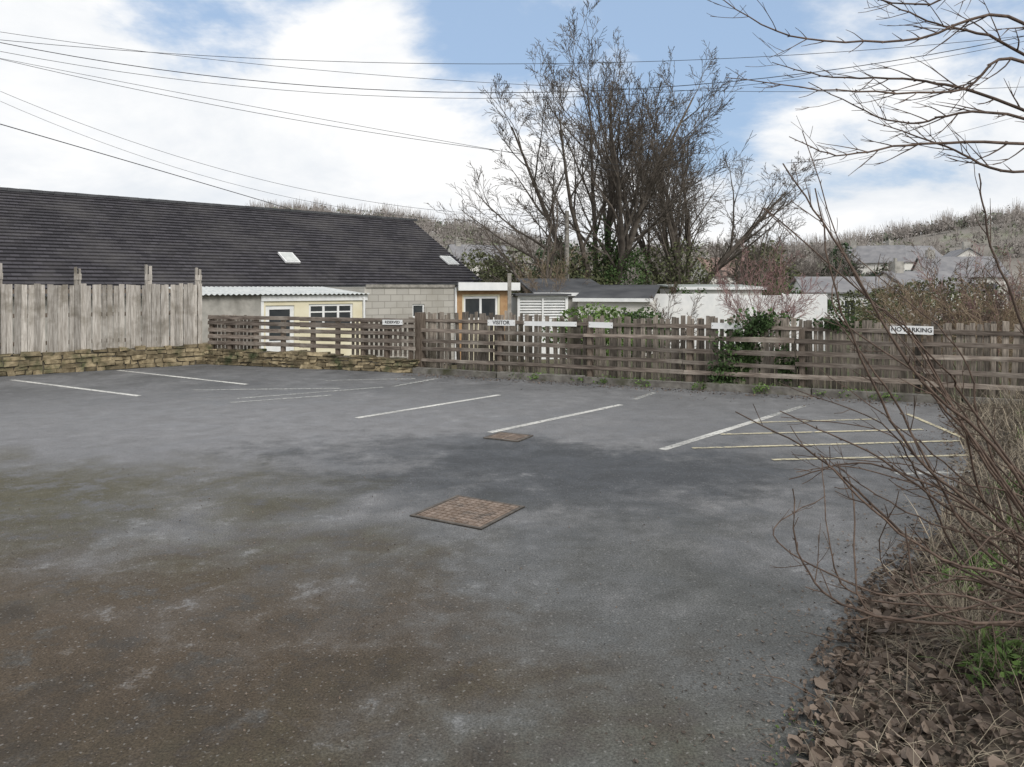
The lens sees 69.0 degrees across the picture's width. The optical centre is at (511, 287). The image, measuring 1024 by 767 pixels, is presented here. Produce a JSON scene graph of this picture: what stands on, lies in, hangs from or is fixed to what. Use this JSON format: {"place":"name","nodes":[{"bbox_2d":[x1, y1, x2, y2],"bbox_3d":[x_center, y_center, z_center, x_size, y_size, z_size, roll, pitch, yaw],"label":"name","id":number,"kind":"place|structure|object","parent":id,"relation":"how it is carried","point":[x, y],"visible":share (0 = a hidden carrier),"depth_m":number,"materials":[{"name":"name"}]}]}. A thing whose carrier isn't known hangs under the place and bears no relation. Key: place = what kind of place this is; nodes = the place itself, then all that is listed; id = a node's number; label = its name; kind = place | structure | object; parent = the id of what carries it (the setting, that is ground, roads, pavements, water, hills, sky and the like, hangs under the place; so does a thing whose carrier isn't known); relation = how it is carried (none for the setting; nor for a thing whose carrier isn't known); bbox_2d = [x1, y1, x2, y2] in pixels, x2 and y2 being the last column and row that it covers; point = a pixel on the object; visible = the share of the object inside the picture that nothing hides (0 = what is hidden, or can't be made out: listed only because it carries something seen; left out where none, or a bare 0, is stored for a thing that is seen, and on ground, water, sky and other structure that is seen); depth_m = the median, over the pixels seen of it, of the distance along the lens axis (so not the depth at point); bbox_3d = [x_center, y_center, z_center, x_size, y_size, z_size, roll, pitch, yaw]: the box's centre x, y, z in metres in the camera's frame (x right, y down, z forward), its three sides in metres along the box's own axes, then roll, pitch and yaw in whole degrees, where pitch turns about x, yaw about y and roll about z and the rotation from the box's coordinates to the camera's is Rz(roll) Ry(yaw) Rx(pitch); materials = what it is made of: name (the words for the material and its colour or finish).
{"place":"outdoors","nodes":[
{"label":"outdoors","id":0,"kind":"place"},
{"bbox_2d":[0,187,482,354],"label":"slate roofed hall","id":1,"kind":"structure","parent":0,"point":[52,237],"depth_m":34.82,"materials":[{"name":"tile"}]},
{"bbox_2d":[0,364,966,766],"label":"asphalt car park","id":2,"kind":"structure","parent":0,"point":[710,512],"depth_m":4.56,"materials":[{"name":"grey asphalt"}]},
{"bbox_2d":[410,495,524,529],"bbox_3d":[-0.330,1.692,5.650,0.630,0.014,0.630,0,0,30],"label":"manhole cover","id":3,"kind":"object","parent":2,"relation":"on","point":[471,512],"visible":1,"depth_m":5.61,"materials":[{"name":"brick pavers"},{"name":"metal frame"}]},
{"bbox_2d":[0,428,957,766],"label":"scattered debris","id":4,"kind":"object","parent":2,"relation":"on","point":[586,640],"visible":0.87,"depth_m":3.51,"materials":[{"name":"brown plant"}]},
{"bbox_2d":[12,370,969,474],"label":"parking bay markings","id":5,"kind":"object","parent":2,"relation":"on","point":[709,434],"visible":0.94,"depth_m":9.30,"materials":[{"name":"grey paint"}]},
{"bbox_2d":[483,432,532,441],"bbox_3d":[-0.040,1.693,8.460,0.442,0.012,0.386,0,0,28],"label":"manhole cover","id":6,"kind":"object","parent":2,"relation":"on","point":[512,437],"visible":1,"depth_m":8.45,"materials":[{"name":"metal"}]},
{"bbox_2d":[395,373,957,413],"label":"fallen leaves","id":7,"kind":"object","parent":2,"relation":"on","point":[870,401],"visible":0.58,"depth_m":12.26,"materials":[{"name":"brown plant"}]},
{"bbox_2d":[458,364,1013,400],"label":"verge weeds","id":8,"kind":"object","parent":2,"relation":"on","point":[757,387],"visible":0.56,"depth_m":12.32,"materials":[{"name":"green plant"}]},
{"bbox_2d":[0,0,1023,250],"label":"sky","id":9,"kind":"structure","parent":0,"point":[485,39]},
{"bbox_2d":[511,293,571,359],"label":"garden shed","id":10,"kind":"structure","parent":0,"point":[552,305],"depth_m":27.61,"materials":[{"name":"white paint"}]},
{"bbox_2d":[428,222,1023,299],"bbox_3d":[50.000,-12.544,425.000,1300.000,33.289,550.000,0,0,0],"label":"hills","id":11,"kind":"structure","parent":0,"point":[987,251],"depth_m":246.81,"materials":[{"name":"green plant"}]},
{"bbox_2d":[245,198,1023,282],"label":"hillside woodland","id":12,"kind":"object","parent":11,"relation":"on","point":[894,234],"visible":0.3,"depth_m":268.04,"materials":[{"name":"brown plant"}]},
{"bbox_2d":[444,303,1023,396],"bbox_3d":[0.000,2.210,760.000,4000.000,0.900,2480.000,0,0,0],"label":"ground","id":13,"kind":"structure","parent":0,"point":[454,366],"depth_m":24.80,"materials":[{"name":"plant"}]},
{"bbox_2d":[0,342,213,375],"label":"stone retaining wall","id":14,"kind":"structure","parent":13,"relation":"on","point":[39,362],"depth_m":15.27,"materials":[{"name":"stone"}]},
{"bbox_2d":[0,263,201,353],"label":"tall timber fence","id":15,"kind":"object","parent":14,"relation":"on","point":[79,314],"visible":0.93,"depth_m":15.33,"materials":[{"name":"grey wood"}]},
{"bbox_2d":[169,295,260,353],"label":"grey wall","id":16,"kind":"structure","parent":13,"relation":"on","point":[234,305],"depth_m":21.27,"materials":[{"name":"grey paint"}]},
{"bbox_2d":[169,286,369,294],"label":"corrugated roof","id":17,"kind":"structure","parent":16,"relation":"on","point":[253,290],"depth_m":23.30,"materials":[{"name":"white metal"}]},
{"bbox_2d":[203,348,419,372],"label":"stone retaining wall","id":18,"kind":"structure","parent":13,"relation":"on","point":[300,359],"depth_m":15.63,"materials":[{"name":"stone"}]},
{"bbox_2d":[207,315,415,359],"bbox_3d":[-4.335,1.029,15.796,5.131,0.864,0.152,0,0,19],"label":"open rail fence","id":19,"kind":"object","parent":18,"relation":"on","point":[232,330],"visible":0.84,"depth_m":15.66,"materials":[{"name":"brown wood"}]},
{"bbox_2d":[382,320,402,324],"bbox_3d":[-2.412,0.700,15.027,0.450,0.100,0.013,0,0,19],"label":"parking sign","id":20,"kind":"object","parent":19,"relation":"attached to","point":[392,322],"visible":1,"depth_m":15.02,"materials":[{"name":"white paint"}]},
{"bbox_2d":[264,300,361,355],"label":"cream wall","id":21,"kind":"structure","parent":13,"relation":"on","point":[301,308],"depth_m":22.81,"materials":[{"name":"beige paint"}]},
{"bbox_2d":[266,296,496,351],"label":"windows and door","id":22,"kind":"structure","parent":21,"relation":"attached to","point":[487,305],"depth_m":23.12,"materials":[{"name":"white paint"}]},
{"bbox_2d":[319,287,454,363],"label":"block wall","id":23,"kind":"structure","parent":13,"relation":"on","point":[398,303],"depth_m":24.52,"materials":[{"name":"concrete"}]},
{"bbox_2d":[298,283,457,286],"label":"flat roof","id":24,"kind":"structure","parent":23,"relation":"on","point":[456,284],"depth_m":26.75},
{"bbox_2d":[261,282,519,347],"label":"fascia","id":25,"kind":"structure","parent":23,"relation":"attached to","point":[484,286],"depth_m":23.93,"materials":[{"name":"white paint"},{"name":"timber"}]},
{"bbox_2d":[363,288,456,359],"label":"downpipes","id":26,"kind":"object","parent":25,"relation":"attached to","point":[455,310],"visible":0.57,"depth_m":25.55,"materials":[{"name":"white paint"}]},
{"bbox_2d":[448,247,512,295],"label":"walls","id":27,"kind":"structure","parent":13,"relation":"on","point":[476,267],"depth_m":111.40,"materials":[{"name":"white paint"}]},
{"bbox_2d":[454,237,460,245],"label":"chimney","id":28,"kind":"object","parent":27,"relation":"on","point":[457,243],"visible":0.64,"depth_m":113.41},
{"bbox_2d":[446,244,510,263],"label":"roof","id":29,"kind":"structure","parent":27,"relation":"on","point":[457,249],"depth_m":113.20,"materials":[{"name":"stone"}]},
{"bbox_2d":[457,288,507,360],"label":"pale wall","id":30,"kind":"structure","parent":13,"relation":"on","point":[498,303],"depth_m":26.37,"materials":[{"name":"white paint"}]},
{"bbox_2d":[457,291,507,359],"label":"timber trim","id":31,"kind":"structure","parent":30,"relation":"attached to","point":[503,301],"depth_m":26.27,"materials":[{"name":"brown wood"}]},
{"bbox_2d":[457,247,533,295],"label":"evergreen tree","id":32,"kind":"object","parent":13,"relation":"on","point":[481,255],"visible":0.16,"depth_m":74.25,"materials":[{"name":"green plant"}]},
{"bbox_2d":[472,265,539,292],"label":"ivy thicket","id":33,"kind":"object","parent":13,"relation":"on","point":[505,278],"visible":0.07,"depth_m":39.95,"materials":[{"name":"green plant"}]},
{"bbox_2d":[507,273,511,371],"bbox_3d":[-0.070,1.133,20.500,0.110,3.046,0.110,0,0,-11],"label":"concrete post","id":34,"kind":"object","parent":13,"relation":"on","point":[509,291],"visible":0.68,"depth_m":20.46,"materials":[{"name":"grey concrete"}]},
{"bbox_2d":[457,169,581,292],"bbox_3d":[0.376,-1.296,34.884,6.082,8.593,4.552,0,0,0],"label":"bare tree","id":35,"kind":"object","parent":13,"relation":"on","point":[551,257],"visible":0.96,"depth_m":35.27,"materials":[{"name":"brown plant"}]},
{"bbox_2d":[506,242,592,292],"bbox_3d":[1.767,0.321,32.736,4.162,4.684,5.097,0,0,0],"label":"bare garden shrub","id":36,"kind":"object","parent":13,"relation":"on","point":[536,282],"visible":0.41,"depth_m":32.71,"materials":[{"name":"brown plant"}]},
{"bbox_2d":[525,236,585,278],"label":"evergreen tree","id":37,"kind":"object","parent":13,"relation":"on","point":[541,254],"visible":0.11,"depth_m":69.00,"materials":[{"name":"green plant"}]},
{"bbox_2d":[517,278,599,316],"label":"outbuilding","id":38,"kind":"structure","parent":13,"relation":"on","point":[574,286],"depth_m":32.50,"materials":[{"name":"white paint"}]},
{"bbox_2d":[563,211,570,277],"bbox_3d":[2.650,-0.500,36.000,0.396,6.400,0.247,0,0,-25],"label":"utility pole","id":39,"kind":"object","parent":13,"relation":"on","point":[566,234],"visible":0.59,"depth_m":35.91,"materials":[{"name":"wood"}]},
{"bbox_2d":[0,32,1023,220],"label":"overhead cables","id":40,"kind":"object","parent":39,"relation":"attached to","point":[431,97],"visible":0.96,"depth_m":30.00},
{"bbox_2d":[529,246,619,292],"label":"ivy thicket","id":41,"kind":"object","parent":13,"relation":"on","point":[598,278],"visible":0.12,"depth_m":36.27,"materials":[{"name":"green plant"}]},
{"bbox_2d":[427,0,756,284],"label":"bare tree","id":42,"kind":"object","parent":13,"relation":"on","point":[616,183],"visible":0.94,"depth_m":36.18,"materials":[{"name":"brown plant"}]},
{"bbox_2d":[542,302,646,363],"bbox_3d":[2.276,1.235,20.166,3.017,1.677,2.096,0,0,0],"label":"laurel bush","id":43,"kind":"object","parent":13,"relation":"on","point":[607,317],"visible":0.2,"depth_m":20.19,"materials":[{"name":"green plant"}]},
{"bbox_2d":[573,285,659,352],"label":"outbuilding","id":44,"kind":"structure","parent":13,"relation":"on","point":[633,298],"depth_m":29.41,"materials":[{"name":"white paint"}]},
{"bbox_2d":[589,311,636,330],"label":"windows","id":45,"kind":"structure","parent":44,"relation":"in","point":[591,311],"depth_m":29.24,"materials":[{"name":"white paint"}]},
{"bbox_2d":[586,214,652,284],"bbox_3d":[5.343,0.620,36.587,3.370,8.820,2.338,0,0,0],"label":"ivy thicket","id":46,"kind":"object","parent":13,"relation":"on","point":[626,269],"visible":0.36,"depth_m":36.68,"materials":[{"name":"green plant"}]},
{"bbox_2d":[594,307,670,362],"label":"laurel bush","id":47,"kind":"object","parent":13,"relation":"on","point":[647,315],"visible":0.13,"depth_m":20.29,"materials":[{"name":"green plant"}]},
{"bbox_2d":[637,281,705,358],"bbox_3d":[4.869,1.216,23.592,2.622,2.896,2.227,0,0,0],"label":"bare garden shrub","id":48,"kind":"object","parent":13,"relation":"on","point":[675,289],"visible":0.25,"depth_m":23.98,"materials":[{"name":"brown plant"}]},
{"bbox_2d":[635,238,715,293],"bbox_3d":[8.790,0.378,40.454,5.582,6.265,3.406,0,0,23],"label":"ivy thicket","id":49,"kind":"object","parent":13,"relation":"on","point":[691,273],"visible":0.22,"depth_m":39.95,"materials":[{"name":"green plant"}]},
{"bbox_2d":[667,285,708,293],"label":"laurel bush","id":50,"kind":"object","parent":13,"relation":"on","point":[683,292],"visible":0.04,"depth_m":33.49,"materials":[{"name":"green plant"}]},
{"bbox_2d":[573,69,830,288],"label":"bare tree","id":51,"kind":"object","parent":13,"relation":"on","point":[675,231],"visible":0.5,"depth_m":40.98,"materials":[{"name":"brown plant"}]},
{"bbox_2d":[657,284,765,294],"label":"outbuilding","id":52,"kind":"structure","parent":13,"relation":"on","point":[709,289],"depth_m":36.26,"materials":[{"name":"white paint"}]},
{"bbox_2d":[413,367,1023,404],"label":"concrete kerb edging","id":53,"kind":"object","parent":13,"relation":"on","point":[830,393],"visible":0.56,"depth_m":12.34,"materials":[{"name":"grey concrete"}]},
{"bbox_2d":[414,311,1023,400],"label":"picket and rail fence","id":54,"kind":"object","parent":13,"relation":"on","point":[429,350],"visible":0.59,"depth_m":12.60,"materials":[{"name":"brown wood"}]},
{"bbox_2d":[488,320,514,325],"bbox_3d":[-0.173,0.670,14.266,0.580,0.110,0.169,-1,0,25],"label":"visitor sign","id":55,"kind":"object","parent":54,"relation":"attached to","point":[501,322],"visible":1,"depth_m":14.19,"materials":[{"name":"white paint"}]},
{"bbox_2d":[524,321,576,326],"bbox_3d":[0.732,0.670,13.838,1.050,0.085,0.169,0,0,25],"label":"blank sign","id":56,"kind":"object","parent":54,"relation":"attached to","point":[540,323],"visible":1,"depth_m":13.78,"materials":[{"name":"white metal"}]},
{"bbox_2d":[589,322,612,327],"bbox_3d":[1.621,0.670,13.418,0.450,0.100,0.169,1,0,25],"label":"parking sign","id":57,"kind":"object","parent":54,"relation":"attached to","point":[601,324],"visible":1,"depth_m":13.34,"materials":[{"name":"white metal"}]},
{"bbox_2d":[711,323,741,328],"bbox_3d":[3.609,0.640,12.479,0.500,0.100,0.169,0,0,25],"label":"parking sign","id":58,"kind":"object","parent":54,"relation":"attached to","point":[721,326],"visible":0.9,"depth_m":12.42,"materials":[{"name":"white metal"}]},
{"bbox_2d":[890,325,933,334],"bbox_3d":[6.062,0.640,11.319,0.580,0.125,0.169,1,0,25],"label":"no parking sign","id":59,"kind":"object","parent":54,"relation":"attached to","point":[925,330],"visible":0.84,"depth_m":11.21,"materials":[{"name":"white metal"}]},
{"bbox_2d":[690,260,749,283],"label":"walls","id":60,"kind":"structure","parent":13,"relation":"on","point":[707,273],"depth_m":106.68,"materials":[{"name":"white paint"}]},
{"bbox_2d":[702,250,709,257],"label":"chimney","id":61,"kind":"object","parent":60,"relation":"on","point":[707,256],"visible":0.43,"depth_m":108.36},
{"bbox_2d":[691,257,759,275],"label":"roof","id":62,"kind":"structure","parent":60,"relation":"on","point":[712,259],"depth_m":107.45,"materials":[{"name":"grey tile"}]},
{"bbox_2d":[454,236,1023,308],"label":"distant bare trees","id":63,"kind":"object","parent":13,"relation":"on","point":[810,271],"visible":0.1,"depth_m":73.39,"materials":[{"name":"brown plant"}]},
{"bbox_2d":[654,293,826,350],"bbox_3d":[8.648,1.440,31.558,9.040,2.420,0.110,0,0,6],"label":"white garden fence","id":64,"kind":"object","parent":13,"relation":"on","point":[709,302],"visible":0.2,"depth_m":31.52,"materials":[{"name":"paint"}]},
{"bbox_2d":[714,201,812,285],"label":"bare tree","id":65,"kind":"object","parent":13,"relation":"on","point":[765,247],"visible":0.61,"depth_m":46.24,"materials":[{"name":"brown plant"}]},
{"bbox_2d":[728,240,801,294],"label":"evergreen tree","id":66,"kind":"object","parent":13,"relation":"on","point":[779,264],"visible":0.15,"depth_m":65.46,"materials":[{"name":"green plant"}]},
{"bbox_2d":[712,235,829,358],"bbox_3d":[8.454,0.504,24.726,5.174,4.314,3.576,0,0,-27],"label":"red twig shrub","id":67,"kind":"object","parent":13,"relation":"on","point":[789,307],"visible":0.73,"depth_m":24.42,"materials":[{"name":"brown plant"}]},
{"bbox_2d":[706,307,861,385],"bbox_3d":[4.482,1.055,12.191,2.550,1.485,0.585,0,0,18],"label":"ivy clump","id":68,"kind":"object","parent":13,"relation":"on","point":[765,322],"visible":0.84,"depth_m":12.34,"materials":[{"name":"green plant"}]},
{"bbox_2d":[745,278,846,318],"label":"garden hedge","id":69,"kind":"object","parent":13,"relation":"on","point":[828,303],"visible":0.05,"depth_m":37.85,"materials":[{"name":"green plant"}]},
{"bbox_2d":[813,242,862,276],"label":"evergreen tree","id":70,"kind":"object","parent":13,"relation":"on","point":[835,252],"visible":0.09,"depth_m":73.17,"materials":[{"name":"green plant"}]},
{"bbox_2d":[788,276,897,320],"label":"bungalow","id":71,"kind":"object","parent":13,"relation":"on","point":[845,286],"visible":0.13,"depth_m":52.41,"materials":[{"name":"white paint"}]},
{"bbox_2d":[827,299,885,320],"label":"windows","id":72,"kind":"structure","parent":71,"relation":"in","point":[845,304],"depth_m":51.67,"materials":[{"name":"black glass"}]},
{"bbox_2d":[707,0,1023,175],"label":"overhanging bare tree","id":73,"kind":"object","parent":13,"relation":"on","point":[963,28],"visible":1,"depth_m":3.99,"materials":[{"name":"brown plant"}]},
{"bbox_2d":[858,261,890,275],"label":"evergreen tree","id":74,"kind":"object","parent":13,"relation":"on","point":[872,274],"visible":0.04,"depth_m":80.20,"materials":[{"name":"green plant"}]},
{"bbox_2d":[857,263,904,273],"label":"walls","id":75,"kind":"structure","parent":13,"relation":"on","point":[870,266],"depth_m":110.47,"materials":[{"name":"white paint"}]},
{"bbox_2d":[851,239,856,247],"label":"chimney","id":76,"kind":"object","parent":75,"relation":"on","point":[853,244],"visible":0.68,"depth_m":114.31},
{"bbox_2d":[844,245,905,262],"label":"roof","id":77,"kind":"structure","parent":75,"relation":"on","point":[869,254],"depth_m":111.49,"materials":[{"name":"stone"}]},
{"bbox_2d":[762,402,1023,766],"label":"leafy bank","id":78,"kind":"structure","parent":13,"relation":"on","point":[943,759],"depth_m":3.10,"materials":[{"name":"brown plant"}]},
{"bbox_2d":[735,131,1023,670],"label":"bare arching shrub","id":79,"kind":"object","parent":78,"relation":"on","point":[1010,494],"visible":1,"depth_m":3.19,"materials":[{"name":"brown plant"}]},
{"bbox_2d":[760,490,1023,766],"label":"fallen twigs","id":80,"kind":"object","parent":78,"relation":"on","point":[902,702],"visible":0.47,"depth_m":3.30,"materials":[{"name":"brown wood"}]},
{"bbox_2d":[763,406,1023,764],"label":"green weeds","id":81,"kind":"object","parent":78,"relation":"on","point":[978,656],"visible":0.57,"depth_m":3.16,"materials":[{"name":"green plant"}]},
{"bbox_2d":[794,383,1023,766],"bbox_3d":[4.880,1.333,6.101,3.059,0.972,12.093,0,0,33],"label":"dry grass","id":82,"kind":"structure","parent":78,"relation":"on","point":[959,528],"depth_m":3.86,"materials":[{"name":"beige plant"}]},
{"bbox_2d":[905,262,912,269],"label":"walls","id":83,"kind":"structure","parent":13,"relation":"on","point":[908,265],"depth_m":120.36,"materials":[{"name":"white paint"}]},
{"bbox_2d":[886,239,892,244],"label":"chimney","id":84,"kind":"object","parent":83,"relation":"on","point":[889,242],"visible":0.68,"depth_m":123.32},
{"bbox_2d":[905,246,941,261],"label":"roof","id":85,"kind":"structure","parent":83,"relation":"on","point":[911,256],"depth_m":122.91,"materials":[{"name":"stone"}]},
{"bbox_2d":[827,277,1011,351],"bbox_3d":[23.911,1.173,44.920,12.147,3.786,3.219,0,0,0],"label":"garden hedge","id":86,"kind":"object","parent":13,"relation":"on","point":[847,294],"visible":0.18,"depth_m":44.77,"materials":[{"name":"brown plant"}]},
{"bbox_2d":[851,273,987,387],"bbox_3d":[10.841,1.130,20.511,3.248,3.064,3.452,0,0,0],"label":"bare garden shrub","id":87,"kind":"object","parent":13,"relation":"on","point":[914,322],"visible":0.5,"depth_m":19.80,"materials":[{"name":"brown plant"}]},
{"bbox_2d":[881,273,981,317],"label":"walls","id":88,"kind":"structure","parent":13,"relation":"on","point":[884,274],"depth_m":60.75,"materials":[{"name":"white paint"}]},
{"bbox_2d":[889,258,903,272],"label":"chimney","id":89,"kind":"object","parent":88,"relation":"on","point":[898,266],"visible":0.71,"depth_m":62.78,"materials":[{"name":"white paint"}]},
{"bbox_2d":[878,271,984,290],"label":"roof","id":90,"kind":"structure","parent":88,"relation":"on","point":[905,276],"depth_m":62.37,"materials":[{"name":"stone"}]},
{"bbox_2d":[878,238,1023,377],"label":"bare garden shrub","id":91,"kind":"object","parent":13,"relation":"on","point":[952,316],"visible":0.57,"depth_m":22.21,"materials":[{"name":"brown plant"}]},
{"bbox_2d":[913,260,1007,308],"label":"walls","id":92,"kind":"structure","parent":13,"relation":"on","point":[988,279],"depth_m":82.65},
{"bbox_2d":[925,247,934,258],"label":"chimney","id":93,"kind":"object","parent":92,"relation":"on","point":[930,251],"visible":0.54,"depth_m":86.80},
{"bbox_2d":[910,256,1010,277],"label":"roof","id":94,"kind":"structure","parent":92,"relation":"on","point":[948,264],"depth_m":85.14,"materials":[{"name":"stone"}]},
{"bbox_2d":[985,283,997,295],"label":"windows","id":95,"kind":"structure","parent":92,"relation":"attached to","point":[994,285],"depth_m":82.70,"materials":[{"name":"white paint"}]},
{"bbox_2d":[902,236,1023,363],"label":"bare garden shrub","id":96,"kind":"object","parent":13,"relation":"on","point":[974,301],"visible":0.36,"depth_m":24.46,"materials":[{"name":"brown plant"}]},
{"bbox_2d":[957,249,979,256],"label":"walls","id":97,"kind":"structure","parent":13,"relation":"on","point":[966,253],"depth_m":93.28,"materials":[{"name":"white paint"}]},
{"bbox_2d":[962,239,970,249],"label":"chimney","id":98,"kind":"object","parent":97,"relation":"on","point":[966,244],"visible":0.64,"depth_m":94.15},
{"bbox_2d":[942,248,1008,271],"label":"roof","id":99,"kind":"structure","parent":97,"relation":"on","point":[954,253],"depth_m":96.21,"materials":[{"name":"stone"}]},
{"bbox_2d":[920,260,1023,398],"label":"bare garden shrub","id":100,"kind":"object","parent":13,"relation":"on","point":[1005,312],"visible":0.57,"depth_m":16.50,"materials":[{"name":"brown plant"}]},
{"bbox_2d":[950,288,1023,382],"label":"bare garden shrub","id":101,"kind":"object","parent":13,"relation":"on","point":[979,315],"visible":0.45,"depth_m":15.46,"materials":[{"name":"brown plant"}]}
]}

